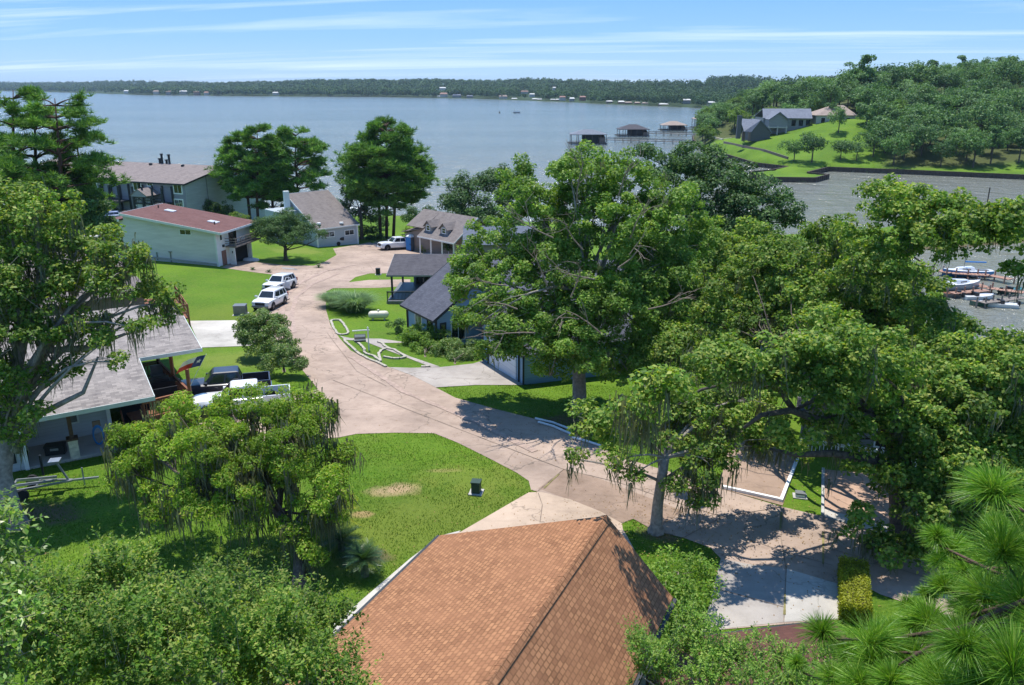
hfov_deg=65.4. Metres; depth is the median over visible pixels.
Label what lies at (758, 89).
hill tree
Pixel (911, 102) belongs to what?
hill tree
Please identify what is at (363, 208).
oak tree
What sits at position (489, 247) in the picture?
cottage
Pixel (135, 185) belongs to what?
window
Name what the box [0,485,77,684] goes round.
hickory tree
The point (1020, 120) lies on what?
hill tree
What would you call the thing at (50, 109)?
pine tree
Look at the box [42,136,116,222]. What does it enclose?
pine tree
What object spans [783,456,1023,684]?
pine tree
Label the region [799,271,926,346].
oak tree
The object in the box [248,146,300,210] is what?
pine tree
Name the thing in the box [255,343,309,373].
crape myrtle
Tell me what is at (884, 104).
hill tree
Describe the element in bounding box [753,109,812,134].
house
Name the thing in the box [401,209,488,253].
dormer house
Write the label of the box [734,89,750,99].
hill tree
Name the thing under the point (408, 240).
door
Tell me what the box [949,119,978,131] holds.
hill tree
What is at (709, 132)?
hill tree
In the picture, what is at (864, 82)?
hill tree
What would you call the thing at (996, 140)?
hill tree
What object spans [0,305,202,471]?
porch house
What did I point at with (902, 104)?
hill tree
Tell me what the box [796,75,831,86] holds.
hill tree
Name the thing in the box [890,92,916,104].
hill tree
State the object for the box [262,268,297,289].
parked car
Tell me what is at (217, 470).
cypress tree
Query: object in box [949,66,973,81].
hill tree
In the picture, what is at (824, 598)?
pavement
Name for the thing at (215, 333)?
pavement
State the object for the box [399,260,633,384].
blue house
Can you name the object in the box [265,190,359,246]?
shed roof house
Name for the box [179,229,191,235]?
window
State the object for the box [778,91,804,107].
hill tree
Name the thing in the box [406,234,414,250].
portable toilet
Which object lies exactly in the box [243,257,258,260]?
dinghy
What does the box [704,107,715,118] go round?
hill tree
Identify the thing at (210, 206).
shrub
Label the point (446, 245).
shrub
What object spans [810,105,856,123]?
house
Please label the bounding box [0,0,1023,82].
sky
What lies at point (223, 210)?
shrub
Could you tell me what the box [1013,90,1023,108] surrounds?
hill tree
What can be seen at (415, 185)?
pine tree
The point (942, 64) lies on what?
hill tree
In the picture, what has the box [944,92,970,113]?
hill tree
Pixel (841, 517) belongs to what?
pavement
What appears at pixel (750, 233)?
oak tree
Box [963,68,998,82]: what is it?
hill tree
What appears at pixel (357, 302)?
bush
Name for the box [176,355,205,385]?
flag
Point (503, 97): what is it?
shore house
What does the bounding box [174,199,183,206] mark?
window
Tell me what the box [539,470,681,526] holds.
pavement
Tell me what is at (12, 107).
pine tree
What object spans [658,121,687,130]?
boathouse
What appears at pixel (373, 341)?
path
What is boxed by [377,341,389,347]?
stone edging
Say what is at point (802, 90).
hill tree
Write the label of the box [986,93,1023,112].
hill tree
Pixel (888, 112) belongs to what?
hill tree
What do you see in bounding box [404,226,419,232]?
shrub
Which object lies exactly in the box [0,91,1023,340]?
water
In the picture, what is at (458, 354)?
shrub
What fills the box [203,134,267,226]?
pine tree
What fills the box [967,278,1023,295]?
dock
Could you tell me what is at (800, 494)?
utility box
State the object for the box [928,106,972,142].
hill tree
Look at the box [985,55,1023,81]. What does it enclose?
hill tree
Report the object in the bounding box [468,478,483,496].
utility box
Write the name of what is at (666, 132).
pier
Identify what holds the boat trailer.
on the ground at (212, 292)
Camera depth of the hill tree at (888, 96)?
323.72 m
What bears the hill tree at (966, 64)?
on the ground at (212, 292)
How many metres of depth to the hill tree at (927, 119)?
281.89 m
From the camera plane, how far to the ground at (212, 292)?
43.02 m
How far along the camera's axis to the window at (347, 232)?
125.92 m
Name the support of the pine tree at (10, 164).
on the ground at (212, 292)
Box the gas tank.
[368,309,388,320]
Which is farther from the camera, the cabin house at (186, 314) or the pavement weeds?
the cabin house at (186, 314)
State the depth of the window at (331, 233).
123.82 m
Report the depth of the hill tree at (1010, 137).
279.10 m
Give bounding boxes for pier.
[606,137,690,143]
[649,131,694,135]
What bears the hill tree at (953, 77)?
on the ground at (212, 292)
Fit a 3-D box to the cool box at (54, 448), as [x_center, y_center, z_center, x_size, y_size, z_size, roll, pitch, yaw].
[-24.537,5.706,42.841,1.000,0.550,0.560,-5,19,-14]
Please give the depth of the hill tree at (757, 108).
420.61 m
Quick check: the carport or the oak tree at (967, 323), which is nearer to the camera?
the oak tree at (967, 323)
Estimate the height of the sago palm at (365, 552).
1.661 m
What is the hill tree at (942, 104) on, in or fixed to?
on the ground at (212, 292)
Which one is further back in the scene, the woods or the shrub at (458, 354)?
the woods
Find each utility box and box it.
[232,303,248,315]
[375,268,381,274]
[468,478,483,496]
[792,490,807,499]
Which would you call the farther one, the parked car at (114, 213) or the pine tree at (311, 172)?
the pine tree at (311, 172)
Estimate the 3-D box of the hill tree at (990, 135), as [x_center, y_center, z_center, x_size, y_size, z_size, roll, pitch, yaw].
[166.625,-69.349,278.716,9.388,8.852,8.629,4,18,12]
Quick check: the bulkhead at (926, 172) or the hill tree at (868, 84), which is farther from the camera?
the hill tree at (868, 84)
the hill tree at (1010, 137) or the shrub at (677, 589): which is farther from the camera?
the hill tree at (1010, 137)
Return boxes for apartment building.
[41,153,264,219]
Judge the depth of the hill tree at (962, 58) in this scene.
525.62 m
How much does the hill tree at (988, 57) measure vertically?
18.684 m
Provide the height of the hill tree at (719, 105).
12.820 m
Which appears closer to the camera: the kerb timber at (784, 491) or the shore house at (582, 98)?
the kerb timber at (784, 491)
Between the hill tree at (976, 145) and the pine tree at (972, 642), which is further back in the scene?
the hill tree at (976, 145)
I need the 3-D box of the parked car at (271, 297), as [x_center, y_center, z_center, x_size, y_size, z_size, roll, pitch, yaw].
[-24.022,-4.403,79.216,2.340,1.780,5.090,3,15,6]
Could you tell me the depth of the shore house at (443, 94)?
1725.04 m
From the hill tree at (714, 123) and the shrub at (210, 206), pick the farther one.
the hill tree at (714, 123)
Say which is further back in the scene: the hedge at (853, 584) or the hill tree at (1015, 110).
the hill tree at (1015, 110)
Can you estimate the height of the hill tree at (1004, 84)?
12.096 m
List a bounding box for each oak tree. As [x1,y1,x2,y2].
[0,175,187,531]
[3,176,119,251]
[246,206,327,260]
[333,169,381,238]
[437,163,540,225]
[563,361,814,536]
[623,266,727,379]
[632,139,807,273]
[647,172,1023,576]
[671,210,812,310]
[798,220,952,318]
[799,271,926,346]
[913,311,1019,393]
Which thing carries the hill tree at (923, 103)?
on the ground at (212, 292)
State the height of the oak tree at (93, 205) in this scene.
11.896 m
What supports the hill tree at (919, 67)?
on the ground at (212, 292)
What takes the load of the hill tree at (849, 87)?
on the ground at (212, 292)
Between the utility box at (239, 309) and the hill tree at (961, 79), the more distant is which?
the hill tree at (961, 79)
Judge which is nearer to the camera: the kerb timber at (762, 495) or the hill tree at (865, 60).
the kerb timber at (762, 495)
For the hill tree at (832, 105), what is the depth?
335.57 m
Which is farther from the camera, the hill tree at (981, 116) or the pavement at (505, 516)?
the hill tree at (981, 116)
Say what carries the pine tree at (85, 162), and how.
on the ground at (212, 292)
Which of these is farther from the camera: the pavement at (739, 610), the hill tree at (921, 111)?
the hill tree at (921, 111)
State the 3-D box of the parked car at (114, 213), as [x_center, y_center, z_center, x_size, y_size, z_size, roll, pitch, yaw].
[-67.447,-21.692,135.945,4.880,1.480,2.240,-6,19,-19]
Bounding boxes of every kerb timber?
[721,485,780,500]
[779,458,798,501]
[821,467,824,515]
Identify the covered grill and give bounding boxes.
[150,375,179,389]
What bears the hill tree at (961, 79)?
on the ground at (212, 292)
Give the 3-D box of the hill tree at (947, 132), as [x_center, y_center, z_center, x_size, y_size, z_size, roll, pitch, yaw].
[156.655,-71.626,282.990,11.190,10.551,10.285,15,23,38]
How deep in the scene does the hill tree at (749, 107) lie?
463.94 m
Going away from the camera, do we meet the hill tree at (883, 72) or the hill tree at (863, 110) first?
the hill tree at (863, 110)
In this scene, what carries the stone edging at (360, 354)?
on the ground at (212, 292)
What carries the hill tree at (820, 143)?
on the ground at (212, 292)
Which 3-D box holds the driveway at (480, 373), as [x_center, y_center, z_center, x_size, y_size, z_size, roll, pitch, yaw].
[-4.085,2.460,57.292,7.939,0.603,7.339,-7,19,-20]
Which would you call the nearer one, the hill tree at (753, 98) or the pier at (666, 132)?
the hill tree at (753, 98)
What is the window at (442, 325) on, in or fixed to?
in the blue house at (428, 301)
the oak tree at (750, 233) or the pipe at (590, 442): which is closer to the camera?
the pipe at (590, 442)
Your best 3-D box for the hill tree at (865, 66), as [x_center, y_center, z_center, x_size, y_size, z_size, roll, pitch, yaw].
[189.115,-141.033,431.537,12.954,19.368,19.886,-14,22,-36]
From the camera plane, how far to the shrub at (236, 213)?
139.67 m
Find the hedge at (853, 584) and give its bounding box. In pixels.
[837,553,874,625]
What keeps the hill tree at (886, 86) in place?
on the ground at (212, 292)
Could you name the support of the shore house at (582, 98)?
on the ground at (212, 292)
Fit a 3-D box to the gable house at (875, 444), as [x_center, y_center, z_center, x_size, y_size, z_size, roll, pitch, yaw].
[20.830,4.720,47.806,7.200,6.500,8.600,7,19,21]
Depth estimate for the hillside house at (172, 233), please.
103.31 m
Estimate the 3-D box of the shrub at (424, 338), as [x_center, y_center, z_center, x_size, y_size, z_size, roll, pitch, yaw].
[-6.798,-0.004,65.294,4.234,3.355,6.097,-11,21,-31]
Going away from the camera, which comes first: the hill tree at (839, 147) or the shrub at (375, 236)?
the shrub at (375, 236)
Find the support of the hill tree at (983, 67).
on the ground at (212, 292)
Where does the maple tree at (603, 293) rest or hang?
on the ground at (212, 292)
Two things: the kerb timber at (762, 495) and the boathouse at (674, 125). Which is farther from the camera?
the boathouse at (674, 125)
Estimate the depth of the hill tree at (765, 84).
504.62 m
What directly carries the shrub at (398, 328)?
on the ground at (212, 292)
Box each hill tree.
[691,121,706,140]
[693,124,716,144]
[694,105,711,118]
[694,112,717,134]
[695,103,717,113]
[700,118,722,139]
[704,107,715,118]
[709,102,731,115]
[713,107,730,125]
[725,103,745,112]
[726,96,744,105]
[727,105,749,129]
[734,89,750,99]
[741,92,765,114]
[742,87,762,99]
[743,103,766,115]
[750,101,767,111]
[751,86,768,94]
[752,95,773,108]
[755,79,773,87]
[755,87,772,108]
[760,80,787,105]
[772,86,790,104]
[773,86,797,102]
[777,139,804,160]
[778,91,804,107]
[779,102,801,108]
[780,91,803,108]
[786,82,804,91]
[793,131,831,161]
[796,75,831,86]
[796,80,821,104]
[798,97,827,110]
[801,83,832,100]
[807,81,845,105]
[824,102,839,109]
[827,106,848,132]
[829,69,860,104]
[831,139,853,159]
[842,78,859,107]
[842,141,868,160]
[843,54,877,82]
[844,63,876,79]
[844,73,878,103]
[845,83,880,112]
[852,86,894,112]
[852,130,885,156]
[855,82,895,93]
[855,101,872,124]
[856,81,882,89]
[858,87,900,106]
[861,73,892,89]
[862,97,901,123]
[862,119,904,153]
[870,104,900,120]
[873,114,903,138]
[879,71,899,87]
[879,132,922,164]
[884,65,923,88]
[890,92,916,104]
[890,123,938,159]
[892,98,910,115]
[893,77,918,90]
[896,104,916,126]
[897,94,934,107]
[897,102,944,128]
[898,82,921,95]
[900,104,952,144]
[903,59,927,83]
[903,81,938,105]
[909,112,945,148]
[909,124,944,155]
[913,101,927,110]
[916,63,951,87]
[926,59,951,87]
[927,139,963,166]
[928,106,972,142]
[929,86,970,100]
[929,94,963,114]
[935,100,948,139]
[936,71,966,90]
[939,62,956,69]
[939,125,969,153]
[941,85,983,108]
[942,75,967,88]
[943,69,968,88]
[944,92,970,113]
[945,129,995,167]
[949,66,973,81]
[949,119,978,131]
[951,114,975,127]
[952,90,994,127]
[954,59,993,80]
[954,126,985,160]
[956,55,977,67]
[959,96,1017,130]
[961,80,1001,93]
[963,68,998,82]
[966,78,986,91]
[968,62,1003,76]
[972,107,1005,132]
[975,132,1004,154]
[976,103,1020,133]
[982,56,996,63]
[983,112,1023,130]
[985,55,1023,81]
[985,125,1010,163]
[986,87,1023,106]
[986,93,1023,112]
[991,122,1017,147]
[993,80,1018,91]
[997,54,1014,67]
[1001,73,1018,87]
[1001,126,1023,150]
[1002,56,1023,82]
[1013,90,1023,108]
[1013,125,1023,162]
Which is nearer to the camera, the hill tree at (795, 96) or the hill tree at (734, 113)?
the hill tree at (795, 96)
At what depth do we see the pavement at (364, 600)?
30.97 m
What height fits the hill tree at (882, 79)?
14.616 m
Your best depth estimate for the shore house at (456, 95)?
1694.62 m
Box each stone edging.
[329,319,349,335]
[343,338,386,366]
[353,339,381,361]
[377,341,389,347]
[377,347,406,360]
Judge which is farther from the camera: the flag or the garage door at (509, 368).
the garage door at (509, 368)
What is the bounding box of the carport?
[386,254,473,303]
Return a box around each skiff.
[943,290,973,297]
[961,292,993,299]
[969,298,999,305]
[978,299,1020,308]
[997,286,1021,293]
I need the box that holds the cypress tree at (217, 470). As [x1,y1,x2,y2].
[100,379,367,590]
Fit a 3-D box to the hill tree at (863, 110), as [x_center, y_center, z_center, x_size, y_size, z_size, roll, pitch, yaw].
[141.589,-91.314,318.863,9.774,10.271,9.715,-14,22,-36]
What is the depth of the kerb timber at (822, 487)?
39.82 m
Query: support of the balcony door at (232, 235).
in the hillside house at (172, 233)
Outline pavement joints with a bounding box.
[328,265,923,621]
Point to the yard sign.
(359, 337)
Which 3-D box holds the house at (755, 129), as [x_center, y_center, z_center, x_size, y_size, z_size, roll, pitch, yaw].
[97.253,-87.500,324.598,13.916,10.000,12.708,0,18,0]
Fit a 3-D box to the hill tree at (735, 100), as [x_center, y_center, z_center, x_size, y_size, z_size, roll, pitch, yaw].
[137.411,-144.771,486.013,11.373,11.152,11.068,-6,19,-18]
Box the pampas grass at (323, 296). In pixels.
[314,288,359,307]
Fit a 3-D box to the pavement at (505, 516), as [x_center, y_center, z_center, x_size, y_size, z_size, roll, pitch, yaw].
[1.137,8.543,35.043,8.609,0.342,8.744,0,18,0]
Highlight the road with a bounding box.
[196,240,995,629]
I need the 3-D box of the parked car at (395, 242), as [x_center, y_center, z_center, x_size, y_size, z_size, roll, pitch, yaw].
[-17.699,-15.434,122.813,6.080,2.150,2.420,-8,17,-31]
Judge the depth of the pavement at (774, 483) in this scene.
41.46 m
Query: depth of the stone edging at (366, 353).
62.87 m
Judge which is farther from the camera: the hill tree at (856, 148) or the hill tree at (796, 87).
the hill tree at (796, 87)
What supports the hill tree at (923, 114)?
on the ground at (212, 292)
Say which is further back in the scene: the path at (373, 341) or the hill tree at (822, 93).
the hill tree at (822, 93)
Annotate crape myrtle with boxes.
[231,307,301,356]
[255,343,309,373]
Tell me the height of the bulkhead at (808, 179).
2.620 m
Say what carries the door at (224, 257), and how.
in the hillside house at (172, 233)
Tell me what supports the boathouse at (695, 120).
in the water
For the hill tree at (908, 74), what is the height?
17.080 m
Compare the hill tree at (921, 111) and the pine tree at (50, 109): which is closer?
the pine tree at (50, 109)
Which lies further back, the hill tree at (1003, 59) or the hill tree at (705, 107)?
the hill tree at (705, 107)
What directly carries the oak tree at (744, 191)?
on the ground at (212, 292)
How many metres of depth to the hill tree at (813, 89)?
367.13 m
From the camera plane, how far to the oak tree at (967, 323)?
48.10 m
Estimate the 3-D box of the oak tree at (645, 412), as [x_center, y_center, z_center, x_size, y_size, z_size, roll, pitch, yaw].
[5.730,3.697,32.057,9.218,12.095,17.583,12,22,33]
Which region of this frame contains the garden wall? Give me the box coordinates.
[723,141,788,158]
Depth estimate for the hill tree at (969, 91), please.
343.82 m
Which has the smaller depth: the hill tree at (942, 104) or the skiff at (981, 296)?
the skiff at (981, 296)
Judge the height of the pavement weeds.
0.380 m
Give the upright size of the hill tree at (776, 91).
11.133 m
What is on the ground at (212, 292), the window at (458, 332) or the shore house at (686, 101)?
the shore house at (686, 101)
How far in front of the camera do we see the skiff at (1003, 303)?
108.44 m
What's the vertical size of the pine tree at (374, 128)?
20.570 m
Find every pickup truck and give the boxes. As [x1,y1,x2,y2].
[181,365,271,394]
[189,379,290,418]
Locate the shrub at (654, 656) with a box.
[617,595,841,684]
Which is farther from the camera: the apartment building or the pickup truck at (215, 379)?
the apartment building
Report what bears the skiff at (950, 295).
on the water
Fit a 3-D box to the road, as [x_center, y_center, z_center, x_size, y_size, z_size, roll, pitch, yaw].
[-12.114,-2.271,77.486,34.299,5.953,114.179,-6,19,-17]
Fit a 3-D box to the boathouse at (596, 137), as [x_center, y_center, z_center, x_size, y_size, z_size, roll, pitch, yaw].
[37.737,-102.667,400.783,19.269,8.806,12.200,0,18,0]
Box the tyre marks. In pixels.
[279,264,536,451]
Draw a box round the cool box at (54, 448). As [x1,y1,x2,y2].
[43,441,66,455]
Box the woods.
[0,61,928,104]
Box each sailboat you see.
[932,277,980,291]
[942,245,993,276]
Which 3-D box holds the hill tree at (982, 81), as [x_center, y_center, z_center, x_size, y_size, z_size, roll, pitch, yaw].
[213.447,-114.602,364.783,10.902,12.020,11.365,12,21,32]
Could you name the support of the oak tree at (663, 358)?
on the ground at (212, 292)
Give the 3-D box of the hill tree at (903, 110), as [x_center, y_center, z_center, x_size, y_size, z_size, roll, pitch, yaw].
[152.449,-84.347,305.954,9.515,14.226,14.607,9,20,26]
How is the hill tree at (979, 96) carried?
on the ground at (212, 292)
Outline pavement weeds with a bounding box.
[544,474,823,614]
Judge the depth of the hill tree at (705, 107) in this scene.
461.52 m
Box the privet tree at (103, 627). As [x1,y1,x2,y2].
[1,518,383,684]
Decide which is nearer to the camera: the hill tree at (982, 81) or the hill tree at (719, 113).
the hill tree at (982, 81)
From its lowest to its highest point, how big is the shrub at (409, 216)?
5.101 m
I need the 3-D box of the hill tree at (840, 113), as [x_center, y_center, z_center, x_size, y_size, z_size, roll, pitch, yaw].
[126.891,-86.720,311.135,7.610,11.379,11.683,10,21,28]
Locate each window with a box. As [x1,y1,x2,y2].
[132,183,140,190]
[173,185,182,194]
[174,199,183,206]
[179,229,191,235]
[325,231,334,237]
[344,229,354,235]
[415,314,422,331]
[440,322,446,338]
[451,321,465,340]
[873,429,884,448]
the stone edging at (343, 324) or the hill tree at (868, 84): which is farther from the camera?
the hill tree at (868, 84)
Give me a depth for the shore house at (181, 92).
2131.15 m
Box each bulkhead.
[692,135,784,168]
[750,166,829,182]
[807,167,1023,179]
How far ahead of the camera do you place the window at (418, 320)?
66.94 m
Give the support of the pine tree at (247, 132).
on the ground at (212, 292)
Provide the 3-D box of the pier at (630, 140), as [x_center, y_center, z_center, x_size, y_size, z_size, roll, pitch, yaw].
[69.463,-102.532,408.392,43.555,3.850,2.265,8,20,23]
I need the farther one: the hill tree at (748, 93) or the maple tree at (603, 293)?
the hill tree at (748, 93)
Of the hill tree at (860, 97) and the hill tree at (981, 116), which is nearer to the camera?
the hill tree at (981, 116)
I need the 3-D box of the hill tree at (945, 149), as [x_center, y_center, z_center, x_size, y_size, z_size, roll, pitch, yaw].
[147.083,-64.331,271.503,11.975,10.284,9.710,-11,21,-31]
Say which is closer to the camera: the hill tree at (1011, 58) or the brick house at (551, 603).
the brick house at (551, 603)
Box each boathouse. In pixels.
[568,129,607,144]
[614,124,649,136]
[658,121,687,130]
[689,117,699,128]
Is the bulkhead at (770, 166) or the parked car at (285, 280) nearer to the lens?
the parked car at (285, 280)
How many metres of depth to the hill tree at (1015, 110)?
302.99 m
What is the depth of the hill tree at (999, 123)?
287.42 m
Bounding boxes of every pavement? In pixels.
[190,320,251,346]
[190,419,337,440]
[333,530,460,632]
[458,492,633,548]
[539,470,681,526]
[705,559,785,629]
[720,442,794,504]
[784,569,838,621]
[824,469,923,525]
[824,509,888,531]
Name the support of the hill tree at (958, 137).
on the ground at (212, 292)
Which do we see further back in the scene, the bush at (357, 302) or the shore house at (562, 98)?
the shore house at (562, 98)
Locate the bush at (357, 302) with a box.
[324,289,383,312]
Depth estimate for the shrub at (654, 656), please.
20.26 m
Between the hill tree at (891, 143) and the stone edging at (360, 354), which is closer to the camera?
the stone edging at (360, 354)
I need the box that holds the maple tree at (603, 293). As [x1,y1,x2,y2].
[441,139,722,414]
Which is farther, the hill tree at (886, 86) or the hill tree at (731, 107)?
the hill tree at (731, 107)
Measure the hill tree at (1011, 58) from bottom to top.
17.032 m
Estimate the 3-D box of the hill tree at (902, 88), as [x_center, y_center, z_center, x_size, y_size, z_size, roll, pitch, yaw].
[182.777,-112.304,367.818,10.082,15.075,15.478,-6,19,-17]
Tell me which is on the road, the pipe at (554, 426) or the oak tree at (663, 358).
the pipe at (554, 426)
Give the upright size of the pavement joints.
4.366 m
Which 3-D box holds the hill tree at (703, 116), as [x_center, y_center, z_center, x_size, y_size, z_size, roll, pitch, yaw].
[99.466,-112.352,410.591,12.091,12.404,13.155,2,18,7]
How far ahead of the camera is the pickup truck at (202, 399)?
48.77 m
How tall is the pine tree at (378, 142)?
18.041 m
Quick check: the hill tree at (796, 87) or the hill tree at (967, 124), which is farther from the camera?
the hill tree at (796, 87)
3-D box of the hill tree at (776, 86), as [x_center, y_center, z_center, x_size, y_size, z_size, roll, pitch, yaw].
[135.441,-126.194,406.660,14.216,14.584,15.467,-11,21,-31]
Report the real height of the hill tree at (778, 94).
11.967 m
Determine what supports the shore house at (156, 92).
on the ground at (212, 292)
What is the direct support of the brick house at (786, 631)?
on the ground at (212, 292)
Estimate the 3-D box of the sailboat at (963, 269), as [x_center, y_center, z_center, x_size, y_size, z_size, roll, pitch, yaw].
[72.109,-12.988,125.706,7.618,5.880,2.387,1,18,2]
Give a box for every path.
[341,336,439,366]
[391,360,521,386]
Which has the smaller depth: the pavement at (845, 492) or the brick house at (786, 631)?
the brick house at (786, 631)
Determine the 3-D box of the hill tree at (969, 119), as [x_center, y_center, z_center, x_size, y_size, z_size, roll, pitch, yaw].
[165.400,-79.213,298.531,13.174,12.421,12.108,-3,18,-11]
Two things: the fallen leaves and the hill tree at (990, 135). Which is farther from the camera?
the hill tree at (990, 135)
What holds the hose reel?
hanging from the porch house at (129, 391)
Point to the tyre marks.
(404, 391)
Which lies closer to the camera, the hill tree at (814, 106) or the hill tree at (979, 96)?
the hill tree at (979, 96)
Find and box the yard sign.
[352,327,369,350]
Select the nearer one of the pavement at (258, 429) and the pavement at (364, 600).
the pavement at (364, 600)
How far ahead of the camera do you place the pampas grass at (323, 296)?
79.52 m
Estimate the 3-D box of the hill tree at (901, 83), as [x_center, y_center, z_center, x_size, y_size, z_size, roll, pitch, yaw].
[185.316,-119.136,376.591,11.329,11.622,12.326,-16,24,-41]
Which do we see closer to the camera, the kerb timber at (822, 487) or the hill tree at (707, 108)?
the kerb timber at (822, 487)
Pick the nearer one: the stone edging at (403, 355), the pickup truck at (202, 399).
the pickup truck at (202, 399)
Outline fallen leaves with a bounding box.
[7,387,904,621]
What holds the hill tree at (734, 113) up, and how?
on the ground at (212, 292)
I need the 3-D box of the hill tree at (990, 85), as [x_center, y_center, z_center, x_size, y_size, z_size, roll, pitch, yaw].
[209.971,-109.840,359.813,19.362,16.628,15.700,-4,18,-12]
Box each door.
[221,250,226,264]
[228,230,236,244]
[406,237,410,250]
[489,337,516,379]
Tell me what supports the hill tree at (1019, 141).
on the ground at (212, 292)
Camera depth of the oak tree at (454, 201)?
123.69 m
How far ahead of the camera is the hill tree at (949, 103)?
314.86 m
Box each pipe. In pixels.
[535,417,568,428]
[538,421,570,433]
[572,436,600,445]
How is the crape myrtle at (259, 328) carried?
on the ground at (212, 292)
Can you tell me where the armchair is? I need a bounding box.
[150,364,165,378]
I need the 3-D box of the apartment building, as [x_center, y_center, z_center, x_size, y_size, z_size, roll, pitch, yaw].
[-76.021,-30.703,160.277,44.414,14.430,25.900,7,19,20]
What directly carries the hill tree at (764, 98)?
on the ground at (212, 292)
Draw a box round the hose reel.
[92,420,103,444]
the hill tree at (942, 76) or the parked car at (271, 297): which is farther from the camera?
the hill tree at (942, 76)
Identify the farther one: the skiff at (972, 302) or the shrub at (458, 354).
the skiff at (972, 302)
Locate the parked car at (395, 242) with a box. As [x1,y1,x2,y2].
[377,234,405,250]
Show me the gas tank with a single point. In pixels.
(373, 315)
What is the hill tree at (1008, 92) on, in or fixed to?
on the ground at (212, 292)
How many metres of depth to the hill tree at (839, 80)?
380.19 m
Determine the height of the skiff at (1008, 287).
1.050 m
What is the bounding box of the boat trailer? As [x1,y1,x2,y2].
[15,455,98,500]
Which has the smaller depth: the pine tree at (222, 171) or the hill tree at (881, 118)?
the pine tree at (222, 171)
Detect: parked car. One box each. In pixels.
[104,210,119,217]
[251,286,289,310]
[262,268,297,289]
[377,234,405,250]
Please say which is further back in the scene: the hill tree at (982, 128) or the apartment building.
the hill tree at (982, 128)
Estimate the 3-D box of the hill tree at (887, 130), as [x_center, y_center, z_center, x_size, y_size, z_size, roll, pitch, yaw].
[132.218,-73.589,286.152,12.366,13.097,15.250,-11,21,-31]
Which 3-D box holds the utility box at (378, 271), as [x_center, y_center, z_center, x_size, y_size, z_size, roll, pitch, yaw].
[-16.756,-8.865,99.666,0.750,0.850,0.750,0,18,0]
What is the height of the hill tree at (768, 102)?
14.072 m
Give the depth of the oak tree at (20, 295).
35.32 m
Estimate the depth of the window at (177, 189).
144.37 m
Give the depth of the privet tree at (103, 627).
14.34 m
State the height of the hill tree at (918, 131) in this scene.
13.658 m
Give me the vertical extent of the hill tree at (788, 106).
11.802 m
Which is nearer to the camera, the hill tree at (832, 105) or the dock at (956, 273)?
the dock at (956, 273)
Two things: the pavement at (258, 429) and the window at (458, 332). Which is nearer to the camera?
the pavement at (258, 429)
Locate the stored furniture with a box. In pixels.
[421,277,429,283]
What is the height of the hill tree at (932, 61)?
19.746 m
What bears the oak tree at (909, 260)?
on the ground at (212, 292)
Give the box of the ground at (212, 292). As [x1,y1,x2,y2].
[0,82,1023,684]
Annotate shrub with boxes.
[202,198,220,212]
[207,200,234,214]
[228,211,251,219]
[365,230,387,240]
[375,204,436,226]
[385,318,405,333]
[395,323,463,356]
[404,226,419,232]
[429,337,478,363]
[443,243,452,251]
[617,595,841,684]
[646,543,726,620]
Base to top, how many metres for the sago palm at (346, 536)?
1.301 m
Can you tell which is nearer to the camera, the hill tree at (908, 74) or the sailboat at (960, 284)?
the sailboat at (960, 284)
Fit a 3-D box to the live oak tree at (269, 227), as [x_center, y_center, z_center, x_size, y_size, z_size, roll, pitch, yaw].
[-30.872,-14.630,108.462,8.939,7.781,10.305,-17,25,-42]
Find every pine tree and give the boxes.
[0,83,67,250]
[0,87,132,227]
[0,102,75,251]
[0,136,54,245]
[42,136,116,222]
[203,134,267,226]
[216,122,301,220]
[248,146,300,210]
[255,124,332,197]
[329,114,441,238]
[342,132,419,235]
[357,136,439,235]
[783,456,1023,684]
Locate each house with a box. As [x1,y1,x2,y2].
[0,235,190,325]
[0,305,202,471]
[103,203,260,266]
[153,90,159,94]
[179,90,187,94]
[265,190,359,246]
[283,515,676,684]
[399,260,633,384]
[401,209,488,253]
[440,93,447,96]
[452,94,460,97]
[499,95,507,98]
[559,96,565,100]
[579,96,585,100]
[645,620,846,684]
[683,99,690,103]
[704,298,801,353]
[735,115,771,140]
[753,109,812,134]
[796,361,921,466]
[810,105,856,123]
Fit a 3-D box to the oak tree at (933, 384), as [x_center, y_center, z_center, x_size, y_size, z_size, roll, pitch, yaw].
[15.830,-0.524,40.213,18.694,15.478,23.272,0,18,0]
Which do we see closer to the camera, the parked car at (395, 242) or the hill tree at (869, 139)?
the parked car at (395, 242)
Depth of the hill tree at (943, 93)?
334.65 m
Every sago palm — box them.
[315,518,362,557]
[340,535,388,578]
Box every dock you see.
[932,265,1015,283]
[946,285,990,297]
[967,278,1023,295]
[975,293,1023,307]
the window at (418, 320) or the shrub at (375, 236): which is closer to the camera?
the window at (418, 320)
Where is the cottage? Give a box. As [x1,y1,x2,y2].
[462,226,535,259]

